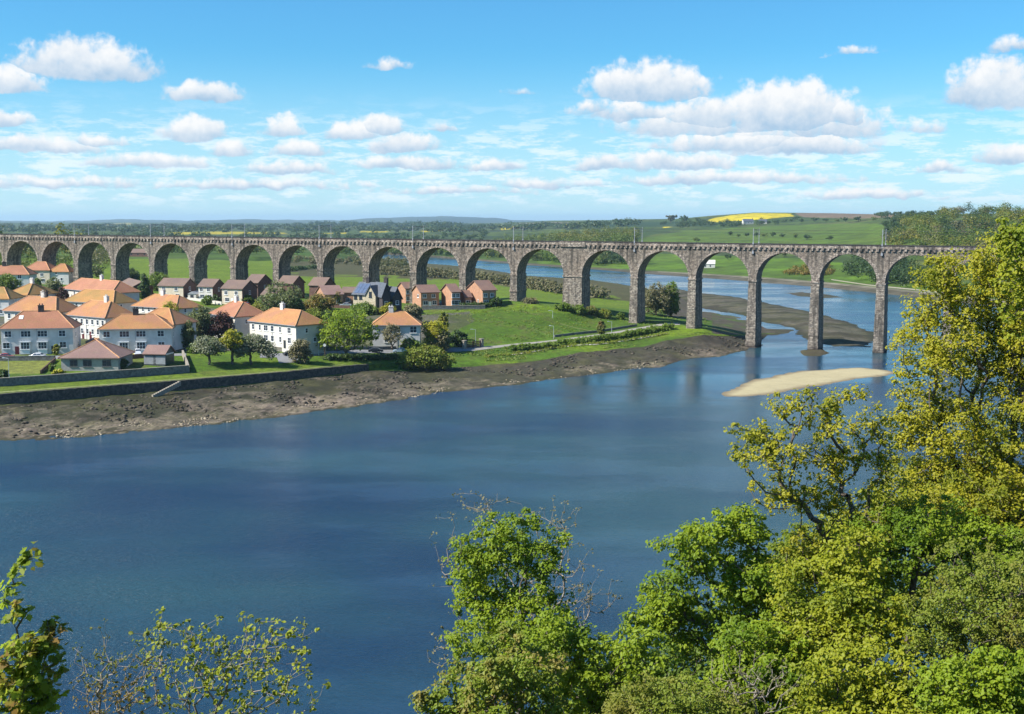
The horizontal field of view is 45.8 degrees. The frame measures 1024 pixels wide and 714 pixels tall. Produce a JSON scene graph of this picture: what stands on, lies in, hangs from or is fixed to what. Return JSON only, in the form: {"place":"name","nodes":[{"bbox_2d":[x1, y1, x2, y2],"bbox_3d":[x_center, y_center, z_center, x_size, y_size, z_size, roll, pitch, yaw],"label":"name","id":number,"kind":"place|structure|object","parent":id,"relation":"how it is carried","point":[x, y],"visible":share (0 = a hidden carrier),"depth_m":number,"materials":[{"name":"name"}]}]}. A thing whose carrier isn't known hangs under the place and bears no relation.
{"place":"outdoors","nodes":[
{"label":"outdoors","id":0,"kind":"place"},
{"bbox_2d":[0,216,555,222],"bbox_3d":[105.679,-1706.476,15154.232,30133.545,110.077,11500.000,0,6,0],"label":"hills","id":1,"kind":"structure","parent":0,"point":[452,219],"depth_m":14194.32,"materials":[{"name":"green plant"}]},
{"bbox_2d":[260,347,474,357],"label":"road","id":2,"kind":"structure","parent":0,"point":[455,349],"depth_m":350.75,"materials":[{"name":"grey asphalt"}]},
{"bbox_2d":[0,259,774,440],"bbox_3d":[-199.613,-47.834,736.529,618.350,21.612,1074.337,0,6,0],"label":"ground","id":3,"kind":"structure","parent":0,"point":[615,303],"depth_m":339.52,"materials":[{"name":"green plant"}]},
{"bbox_2d":[0,287,24,315],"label":"hipped house","id":4,"kind":"structure","parent":3,"relation":"on","point":[8,297],"depth_m":413.98,"materials":[{"name":"tile"}]},
{"bbox_2d":[0,261,37,287],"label":"hipped house","id":5,"kind":"structure","parent":3,"relation":"on","point":[24,274],"depth_m":514.59,"materials":[{"name":"ceramic"}]},
{"bbox_2d":[0,355,55,360],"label":"garden wall","id":6,"kind":"structure","parent":3,"relation":"on","point":[32,358],"depth_m":315.26,"materials":[{"name":"grey stone"}]},
{"bbox_2d":[13,277,58,296],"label":"hipped house","id":7,"kind":"structure","parent":3,"relation":"on","point":[31,288],"depth_m":432.18,"materials":[{"name":"tile"}]},
{"bbox_2d":[0,248,73,267],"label":"field wood","id":8,"kind":"object","parent":3,"relation":"on","point":[61,259],"visible":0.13,"depth_m":735.05,"materials":[{"name":"green plant"}]},
{"bbox_2d":[2,290,77,322],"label":"hipped house","id":9,"kind":"structure","parent":3,"relation":"on","point":[33,302],"depth_m":370.63,"materials":[{"name":"orange tile"}]},
{"bbox_2d":[0,303,81,353],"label":"hipped house","id":10,"kind":"structure","parent":3,"relation":"on","point":[41,330],"depth_m":327.02,"materials":[{"name":"paint"}]},
{"bbox_2d":[27,261,55,283],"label":"hipped house","id":11,"kind":"structure","parent":3,"relation":"on","point":[42,269],"depth_m":543.91,"materials":[{"name":"ceramic"}]},
{"bbox_2d":[50,263,73,284],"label":"hipped house","id":12,"kind":"structure","parent":3,"relation":"on","point":[63,272],"depth_m":543.77,"materials":[{"name":"white paint"}]},
{"bbox_2d":[0,365,188,385],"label":"garden wall","id":13,"kind":"structure","parent":3,"relation":"on","point":[64,377],"depth_m":291.27,"materials":[{"name":"grey stone"}]},
{"bbox_2d":[57,338,135,370],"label":"pavilion","id":14,"kind":"structure","parent":3,"relation":"on","point":[96,354],"depth_m":301.50,"materials":[{"name":"brown tile"}]},
{"bbox_2d":[66,294,132,338],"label":"hipped house","id":15,"kind":"structure","parent":3,"relation":"on","point":[91,316],"depth_m":355.48,"materials":[{"name":"orange ceramic"}]},
{"bbox_2d":[65,289,136,311],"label":"hipped house","id":16,"kind":"structure","parent":3,"relation":"on","point":[78,299],"depth_m":399.33,"materials":[{"name":"tile"}]},
{"bbox_2d":[92,246,110,276],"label":"field wood","id":17,"kind":"object","parent":3,"relation":"on","point":[98,255],"visible":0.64,"depth_m":680.68,"materials":[{"name":"green plant"}]},
{"bbox_2d":[63,274,140,302],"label":"hipped house","id":18,"kind":"structure","parent":3,"relation":"on","point":[77,286],"depth_m":429.43,"materials":[{"name":"tile"}]},
{"bbox_2d":[97,307,175,353],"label":"hipped house","id":19,"kind":"structure","parent":3,"relation":"on","point":[136,329],"depth_m":328.01,"materials":[{"name":"orange tile"}]},
{"bbox_2d":[142,345,175,365],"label":"pavilion","id":20,"kind":"structure","parent":3,"relation":"on","point":[159,355],"depth_m":310.82,"materials":[{"name":"brown tile"}]},
{"bbox_2d":[131,288,201,314],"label":"hipped house","id":21,"kind":"structure","parent":3,"relation":"on","point":[152,303],"depth_m":387.65,"materials":[{"name":"orange tile"}]},
{"bbox_2d":[149,307,197,349],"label":"hipped house","id":22,"kind":"structure","parent":3,"relation":"on","point":[177,319],"depth_m":338.16,"materials":[{"name":"orange ceramic"}]},
{"bbox_2d":[157,278,196,297],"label":"gabled house","id":23,"kind":"structure","parent":3,"relation":"on","point":[183,287],"depth_m":466.77,"materials":[{"name":"brown brick"}]},
{"bbox_2d":[0,364,368,404],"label":"sea wall","id":24,"kind":"structure","parent":3,"relation":"on","point":[66,394],"depth_m":291.95,"materials":[{"name":"stone"}]},
{"bbox_2d":[180,319,197,347],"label":"garden tree","id":25,"kind":"object","parent":3,"relation":"on","point":[188,331],"visible":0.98,"depth_m":338.43,"materials":[{"name":"green plant"}]},
{"bbox_2d":[185,305,212,339],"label":"garden tree","id":26,"kind":"object","parent":3,"relation":"on","point":[201,316],"visible":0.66,"depth_m":348.43,"materials":[{"name":"green plant"}]},
{"bbox_2d":[190,334,229,364],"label":"blossom tree","id":27,"kind":"object","parent":3,"relation":"on","point":[208,347],"visible":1,"depth_m":312.58,"materials":[{"name":"green plant"}]},
{"bbox_2d":[197,278,223,299],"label":"gabled house","id":28,"kind":"structure","parent":3,"relation":"on","point":[211,287],"depth_m":464.34,"materials":[{"name":"white paint"}]},
{"bbox_2d":[202,310,234,338],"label":"copper tree","id":29,"kind":"object","parent":3,"relation":"on","point":[220,325],"visible":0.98,"depth_m":349.17,"materials":[{"name":"purple plant"}]},
{"bbox_2d":[218,329,246,363],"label":"young tree","id":30,"kind":"object","parent":3,"relation":"on","point":[229,337],"visible":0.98,"depth_m":315.68,"materials":[{"name":"green plant"}]},
{"bbox_2d":[208,295,263,337],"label":"hipped house","id":31,"kind":"structure","parent":3,"relation":"on","point":[241,313],"depth_m":357.07,"materials":[{"name":"ceramic"}]},
{"bbox_2d":[220,280,258,303],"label":"gabled house","id":32,"kind":"structure","parent":3,"relation":"on","point":[241,289],"depth_m":453.44,"materials":[{"name":"white paint"}]},
{"bbox_2d":[226,333,279,364],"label":"blossom tree","id":33,"kind":"object","parent":3,"relation":"on","point":[261,344],"visible":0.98,"depth_m":317.97,"materials":[{"name":"green plant"}]},
{"bbox_2d":[247,274,272,297],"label":"gabled house","id":34,"kind":"structure","parent":3,"relation":"on","point":[261,281],"depth_m":490.10,"materials":[{"name":"brown tile"}]},
{"bbox_2d":[255,280,302,310],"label":"willow","id":35,"kind":"object","parent":3,"relation":"on","point":[273,299],"visible":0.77,"depth_m":414.39,"materials":[{"name":"green plant"}]},
{"bbox_2d":[247,302,326,353],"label":"hipped house","id":36,"kind":"structure","parent":3,"relation":"on","point":[282,326],"depth_m":340.08,"materials":[{"name":"white paint"}]},
{"bbox_2d":[278,275,305,297],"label":"gabled house","id":37,"kind":"structure","parent":3,"relation":"on","point":[299,281],"depth_m":489.91,"materials":[{"name":"tile"}]},
{"bbox_2d":[287,338,313,363],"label":"weeping tree","id":38,"kind":"object","parent":3,"relation":"on","point":[298,347],"visible":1,"depth_m":325.48,"materials":[{"name":"green plant"}]},
{"bbox_2d":[304,293,337,311],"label":"garden tree","id":39,"kind":"object","parent":3,"relation":"on","point":[320,302],"visible":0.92,"depth_m":427.71,"materials":[{"name":"plant"}]},
{"bbox_2d":[308,277,335,298],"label":"gabled house","id":40,"kind":"structure","parent":3,"relation":"on","point":[314,283],"depth_m":479.95,"materials":[{"name":"tile"}]},
{"bbox_2d":[315,285,343,304],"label":"gabled house","id":41,"kind":"structure","parent":3,"relation":"on","point":[329,290],"depth_m":454.08,"materials":[{"name":"tile"}]},
{"bbox_2d":[316,308,380,353],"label":"round tree","id":42,"kind":"object","parent":3,"relation":"on","point":[335,326],"visible":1,"depth_m":337.17,"materials":[{"name":"green plant"}]},
{"bbox_2d":[56,361,658,437],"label":"pale shingle","id":43,"kind":"object","parent":3,"relation":"on","point":[184,421],"visible":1,"depth_m":267.77,"materials":[{"name":"stone"}]},
{"bbox_2d":[322,352,401,360],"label":"hedge","id":44,"kind":"object","parent":3,"relation":"on","point":[362,357],"visible":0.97,"depth_m":338.18,"materials":[{"name":"green plant"}]},
{"bbox_2d":[351,276,388,313],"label":"stone house","id":45,"kind":"structure","parent":3,"relation":"on","point":[367,290],"depth_m":426.79,"materials":[{"name":"stone"}]},
{"bbox_2d":[0,335,745,437],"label":"shore rocks","id":46,"kind":"object","parent":3,"relation":"on","point":[133,406],"visible":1,"depth_m":297.94,"materials":[{"name":"stone"}]},
{"bbox_2d":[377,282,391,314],"bbox_3d":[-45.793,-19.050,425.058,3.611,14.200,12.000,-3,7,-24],"label":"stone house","id":47,"kind":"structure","parent":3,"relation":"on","point":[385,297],"depth_m":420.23,"materials":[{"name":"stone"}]},
{"bbox_2d":[372,305,421,350],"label":"hipped house","id":48,"kind":"structure","parent":3,"relation":"on","point":[410,325],"depth_m":359.19,"materials":[{"name":"orange ceramic"}]},
{"bbox_2d":[394,343,456,369],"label":"shore tree","id":49,"kind":"object","parent":3,"relation":"on","point":[426,355],"visible":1,"depth_m":340.80,"materials":[{"name":"green plant"}]},
{"bbox_2d":[411,284,440,306],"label":"gabled house","id":50,"kind":"structure","parent":3,"relation":"on","point":[426,295],"depth_m":447.17,"materials":[{"name":"orange brick"}]},
{"bbox_2d":[421,320,450,346],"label":"garden tree","id":51,"kind":"object","parent":3,"relation":"on","point":[437,327],"visible":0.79,"depth_m":362.96,"materials":[{"name":"green plant"}]},
{"bbox_2d":[425,329,452,349],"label":"garden tree","id":52,"kind":"object","parent":3,"relation":"on","point":[444,342],"visible":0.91,"depth_m":361.88,"materials":[{"name":"green plant"}]},
{"bbox_2d":[440,283,461,305],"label":"gabled house","id":53,"kind":"structure","parent":3,"relation":"on","point":[450,294],"depth_m":444.55,"materials":[{"name":"orange brick"}]},
{"bbox_2d":[465,280,497,302],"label":"gabled house","id":54,"kind":"structure","parent":3,"relation":"on","point":[483,291],"depth_m":443.69,"materials":[{"name":"orange brick"}]},
{"bbox_2d":[379,263,610,298],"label":"hedge","id":55,"kind":"object","parent":3,"relation":"on","point":[539,283],"visible":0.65,"depth_m":709.21,"materials":[{"name":"green plant"}]},
{"bbox_2d":[0,234,1023,358],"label":"railway viaduct","id":56,"kind":"object","parent":3,"relation":"on","point":[576,259],"visible":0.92,"depth_m":453.98,"materials":[{"name":"stone"}]},
{"bbox_2d":[412,226,423,247],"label":"catenary gantry","id":57,"kind":"object","parent":56,"relation":"on","point":[415,229],"visible":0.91,"depth_m":472.24,"materials":[{"name":"grey metal"}]},
{"bbox_2d":[54,224,964,234],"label":"overhead wire","id":58,"kind":"object","parent":57,"relation":"attached to","point":[514,230],"visible":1,"depth_m":447.86,"materials":[{"name":"metal"}]},
{"bbox_2d":[421,305,707,361],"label":"rough grass","id":59,"kind":"structure","parent":3,"relation":"on","point":[519,357],"depth_m":410.31,"materials":[{"name":"green plant"}]},
{"bbox_2d":[483,332,668,357],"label":"hedge","id":60,"kind":"object","parent":3,"relation":"on","point":[569,344],"visible":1,"depth_m":384.03,"materials":[{"name":"green plant"}]},
{"bbox_2d":[504,323,674,350],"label":"hedge","id":61,"kind":"object","parent":3,"relation":"on","point":[611,336],"visible":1,"depth_m":394.45,"materials":[{"name":"green plant"}]},
{"bbox_2d":[645,281,675,314],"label":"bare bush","id":62,"kind":"object","parent":3,"relation":"on","point":[651,300],"visible":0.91,"depth_m":477.16,"materials":[{"name":"green plant"}]},
{"bbox_2d":[660,281,680,315],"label":"garden tree","id":63,"kind":"object","parent":3,"relation":"on","point":[675,301],"visible":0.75,"depth_m":481.78,"materials":[{"name":"green plant"}]},
{"bbox_2d":[0,213,1022,305],"bbox_3d":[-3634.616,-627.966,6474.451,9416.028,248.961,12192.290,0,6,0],"label":"land","id":64,"kind":"structure","parent":0,"point":[866,229],"depth_m":1537.22,"materials":[{"name":"green plant"}]},
{"bbox_2d":[0,222,87,257],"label":"field wood","id":65,"kind":"object","parent":64,"relation":"on","point":[29,246],"visible":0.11,"depth_m":863.05,"materials":[{"name":"green plant"}]},
{"bbox_2d":[24,244,357,255],"bbox_3d":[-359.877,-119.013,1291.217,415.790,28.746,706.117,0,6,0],"label":"field wood","id":66,"kind":"object","parent":64,"relation":"on","point":[219,249],"visible":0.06,"depth_m":1089.38,"materials":[{"name":"green plant"}]},
{"bbox_2d":[5,230,489,239],"bbox_3d":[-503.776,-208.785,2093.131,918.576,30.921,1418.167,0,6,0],"label":"field wood","id":67,"kind":"object","parent":64,"relation":"on","point":[338,234],"visible":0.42,"depth_m":2200.93,"materials":[{"name":"green plant"}]},
{"bbox_2d":[0,217,641,232],"bbox_3d":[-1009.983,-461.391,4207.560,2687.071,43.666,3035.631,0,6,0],"label":"plain wood","id":68,"kind":"object","parent":64,"relation":"on","point":[190,227],"visible":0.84,"depth_m":3304.88,"materials":[{"name":"green plant"}]},
{"bbox_2d":[291,254,408,267],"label":"river scrub","id":69,"kind":"object","parent":64,"relation":"on","point":[397,262],"visible":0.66,"depth_m":1018.07,"materials":[{"name":"green plant"}]},
{"bbox_2d":[292,220,454,226],"bbox_3d":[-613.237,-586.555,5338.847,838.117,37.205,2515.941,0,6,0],"label":"plain wood","id":70,"kind":"object","parent":64,"relation":"on","point":[396,224],"visible":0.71,"depth_m":5317.16,"materials":[{"name":"green plant"}]},
{"bbox_2d":[493,225,644,241],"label":"valley wood","id":71,"kind":"object","parent":64,"relation":"on","point":[620,237],"visible":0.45,"depth_m":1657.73,"materials":[{"name":"green plant"}]},
{"bbox_2d":[659,216,799,227],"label":"farm wood","id":72,"kind":"object","parent":64,"relation":"on","point":[736,223],"visible":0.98,"depth_m":2402.58,"materials":[{"name":"green plant"}]},
{"bbox_2d":[839,242,940,286],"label":"bank wood","id":73,"kind":"object","parent":64,"relation":"on","point":[900,270],"visible":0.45,"depth_m":804.17,"materials":[{"name":"green plant"}]},
{"bbox_2d":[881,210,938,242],"bbox_3d":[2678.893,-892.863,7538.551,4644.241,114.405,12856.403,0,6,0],"label":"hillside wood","id":74,"kind":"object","parent":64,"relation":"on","point":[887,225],"visible":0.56,"depth_m":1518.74,"materials":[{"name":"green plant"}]},
{"bbox_2d":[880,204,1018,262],"bbox_3d":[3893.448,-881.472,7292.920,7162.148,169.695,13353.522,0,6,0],"label":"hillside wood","id":75,"kind":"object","parent":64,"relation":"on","point":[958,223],"visible":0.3,"depth_m":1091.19,"materials":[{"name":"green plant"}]},
{"bbox_2d":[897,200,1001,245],"bbox_3d":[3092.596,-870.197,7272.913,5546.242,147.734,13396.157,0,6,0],"label":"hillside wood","id":76,"kind":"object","parent":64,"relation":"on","point":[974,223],"visible":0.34,"depth_m":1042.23,"materials":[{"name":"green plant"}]},
{"bbox_2d":[886,202,1023,261],"bbox_3d":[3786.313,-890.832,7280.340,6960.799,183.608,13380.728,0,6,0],"label":"hillside wood","id":77,"kind":"object","parent":64,"relation":"on","point":[909,233],"visible":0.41,"depth_m":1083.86,"materials":[{"name":"green plant"}]},
{"bbox_2d":[0,247,1023,713],"bbox_3d":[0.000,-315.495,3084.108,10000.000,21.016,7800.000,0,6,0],"label":"river","id":78,"kind":"structure","parent":0,"point":[328,523],"depth_m":190.14,"materials":[{"name":"blue liquid"}]},
{"bbox_2d":[722,368,894,396],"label":"sandbank","id":79,"kind":"structure","parent":78,"relation":"in","point":[785,382],"depth_m":334.35,"materials":[{"name":"beige sand"}]},
{"bbox_2d":[0,0,1023,221],"label":"sky","id":80,"kind":"structure","parent":0,"point":[185,110],"materials":[{"name":"blue"}]},
{"bbox_2d":[662,289,873,346],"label":"gravel bar","id":81,"kind":"object","parent":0,"point":[836,332],"visible":0.33,"depth_m":524.86,"materials":[{"name":"gravel"}]},
{"bbox_3d":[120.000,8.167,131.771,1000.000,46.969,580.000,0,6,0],"label":"hillside","id":82,"kind":"structure","parent":0,"visible":0},
{"bbox_2d":[0,541,72,713],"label":"sycamore tree","id":83,"kind":"object","parent":82,"relation":"on","point":[24,673],"visible":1,"depth_m":24.59,"materials":[{"name":"green plant"}]},
{"bbox_2d":[60,618,166,713],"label":"bare tree","id":84,"kind":"object","parent":82,"relation":"on","point":[128,695],"visible":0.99,"depth_m":30.96,"materials":[{"name":"grey plant"}]},
{"bbox_2d":[128,606,331,713],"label":"budding tree","id":85,"kind":"object","parent":82,"relation":"on","point":[261,675],"visible":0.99,"depth_m":33.10,"materials":[{"name":"green plant"}]},
{"bbox_2d":[408,620,568,713],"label":"sycamore tree","id":86,"kind":"object","parent":82,"relation":"on","point":[487,681],"visible":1,"depth_m":42.57,"materials":[{"name":"green plant"}]},
{"bbox_2d":[439,507,581,713],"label":"sycamore tree","id":87,"kind":"object","parent":82,"relation":"on","point":[481,562],"visible":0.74,"depth_m":54.99,"materials":[{"name":"green plant"}]},
{"bbox_2d":[427,489,622,667],"bbox_3d":[0.955,15.704,63.110,9.178,18.166,7.328,3,7,28],"label":"bare tree","id":88,"kind":"object","parent":82,"relation":"on","point":[590,598],"visible":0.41,"depth_m":61.93,"materials":[{"name":"grey plant"}]},
{"bbox_2d":[515,606,678,713],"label":"sycamore tree","id":89,"kind":"object","parent":82,"relation":"on","point":[590,679],"visible":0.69,"depth_m":44.59,"materials":[{"name":"green plant"}]},
{"bbox_2d":[541,629,722,713],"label":"sycamore tree","id":90,"kind":"object","parent":82,"relation":"on","point":[700,668],"visible":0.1,"depth_m":54.09,"materials":[{"name":"green plant"}]},
{"bbox_2d":[589,670,757,713],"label":"hawthorn","id":91,"kind":"object","parent":82,"relation":"on","point":[649,700],"visible":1,"depth_m":35.74,"materials":[{"name":"green plant"}]},
{"bbox_2d":[618,502,811,679],"bbox_3d":[8.543,12.044,49.700,7.823,12.568,4.934,4,8,32],"label":"sycamore tree","id":92,"kind":"object","parent":82,"relation":"on","point":[669,612],"visible":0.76,"depth_m":48.91,"materials":[{"name":"green plant"}]},
{"bbox_2d":[708,646,804,713],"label":"bare tree","id":93,"kind":"object","parent":82,"relation":"on","point":[757,692],"visible":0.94,"depth_m":37.08,"materials":[{"name":"grey plant"}]},
{"bbox_2d":[692,619,821,713],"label":"sycamore tree","id":94,"kind":"object","parent":82,"relation":"on","point":[746,635],"visible":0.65,"depth_m":41.91,"materials":[{"name":"green plant"}]},
{"bbox_2d":[723,382,910,685],"bbox_3d":[12.688,9.603,51.373,7.564,17.408,4.743,0,6,0],"label":"field maple","id":95,"kind":"object","parent":82,"relation":"on","point":[833,459],"visible":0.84,"depth_m":50.55,"materials":[{"name":"green plant"}]},
{"bbox_2d":[745,482,919,709],"bbox_3d":[14.180,12.600,54.881,7.878,14.154,5.201,0,6,0],"label":"sycamore tree","id":96,"kind":"object","parent":82,"relation":"on","point":[903,501],"visible":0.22,"depth_m":53.52,"materials":[{"name":"green plant"}]},
{"bbox_2d":[754,518,915,684],"bbox_3d":[11.420,11.101,44.314,5.853,10.207,4.753,0,6,0],"label":"sycamore tree","id":97,"kind":"object","parent":82,"relation":"on","point":[841,619],"visible":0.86,"depth_m":43.60,"materials":[{"name":"green plant"}]},
{"bbox_2d":[758,545,959,664],"bbox_3d":[16.281,14.602,58.200,11.660,12.604,6.824,-2,7,-20],"label":"sycamore tree","id":98,"kind":"object","parent":82,"relation":"on","point":[907,584],"visible":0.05,"depth_m":58.31,"materials":[{"name":"green plant"}]},
{"bbox_2d":[774,634,962,713],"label":"sycamore tree","id":99,"kind":"object","parent":82,"relation":"on","point":[884,690],"visible":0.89,"depth_m":38.26,"materials":[{"name":"green plant"}]},
{"bbox_2d":[825,493,1023,679],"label":"sycamore tree","id":100,"kind":"object","parent":82,"relation":"on","point":[926,537],"visible":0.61,"depth_m":50.15,"materials":[{"name":"green plant"}]},
{"bbox_2d":[879,224,1023,633],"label":"field maple","id":101,"kind":"object","parent":82,"relation":"on","point":[936,349],"visible":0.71,"depth_m":57.97,"materials":[{"name":"green plant"}]},
{"bbox_2d":[882,517,1023,681],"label":"sycamore tree","id":102,"kind":"object","parent":82,"relation":"on","point":[899,583],"visible":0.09,"depth_m":58.50,"materials":[{"name":"green plant"}]},
{"bbox_2d":[898,532,1023,692],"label":"hawthorn","id":103,"kind":"object","parent":82,"relation":"on","point":[1005,623],"visible":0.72,"depth_m":41.02,"materials":[{"name":"green plant"}]},
{"bbox_2d":[908,463,1023,594],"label":"field maple","id":104,"kind":"object","parent":82,"relation":"on","point":[986,497],"visible":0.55,"depth_m":54.82,"materials":[{"name":"green plant"}]},
{"bbox_2d":[909,642,1023,713],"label":"sycamore tree","id":105,"kind":"object","parent":82,"relation":"on","point":[999,693],"visible":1,"depth_m":36.41,"materials":[{"name":"green plant"}]},
{"bbox_2d":[987,216,1023,345],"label":"field maple","id":106,"kind":"object","parent":82,"relation":"on","point":[1006,238],"visible":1,"depth_m":40.28,"materials":[{"name":"green plant"}]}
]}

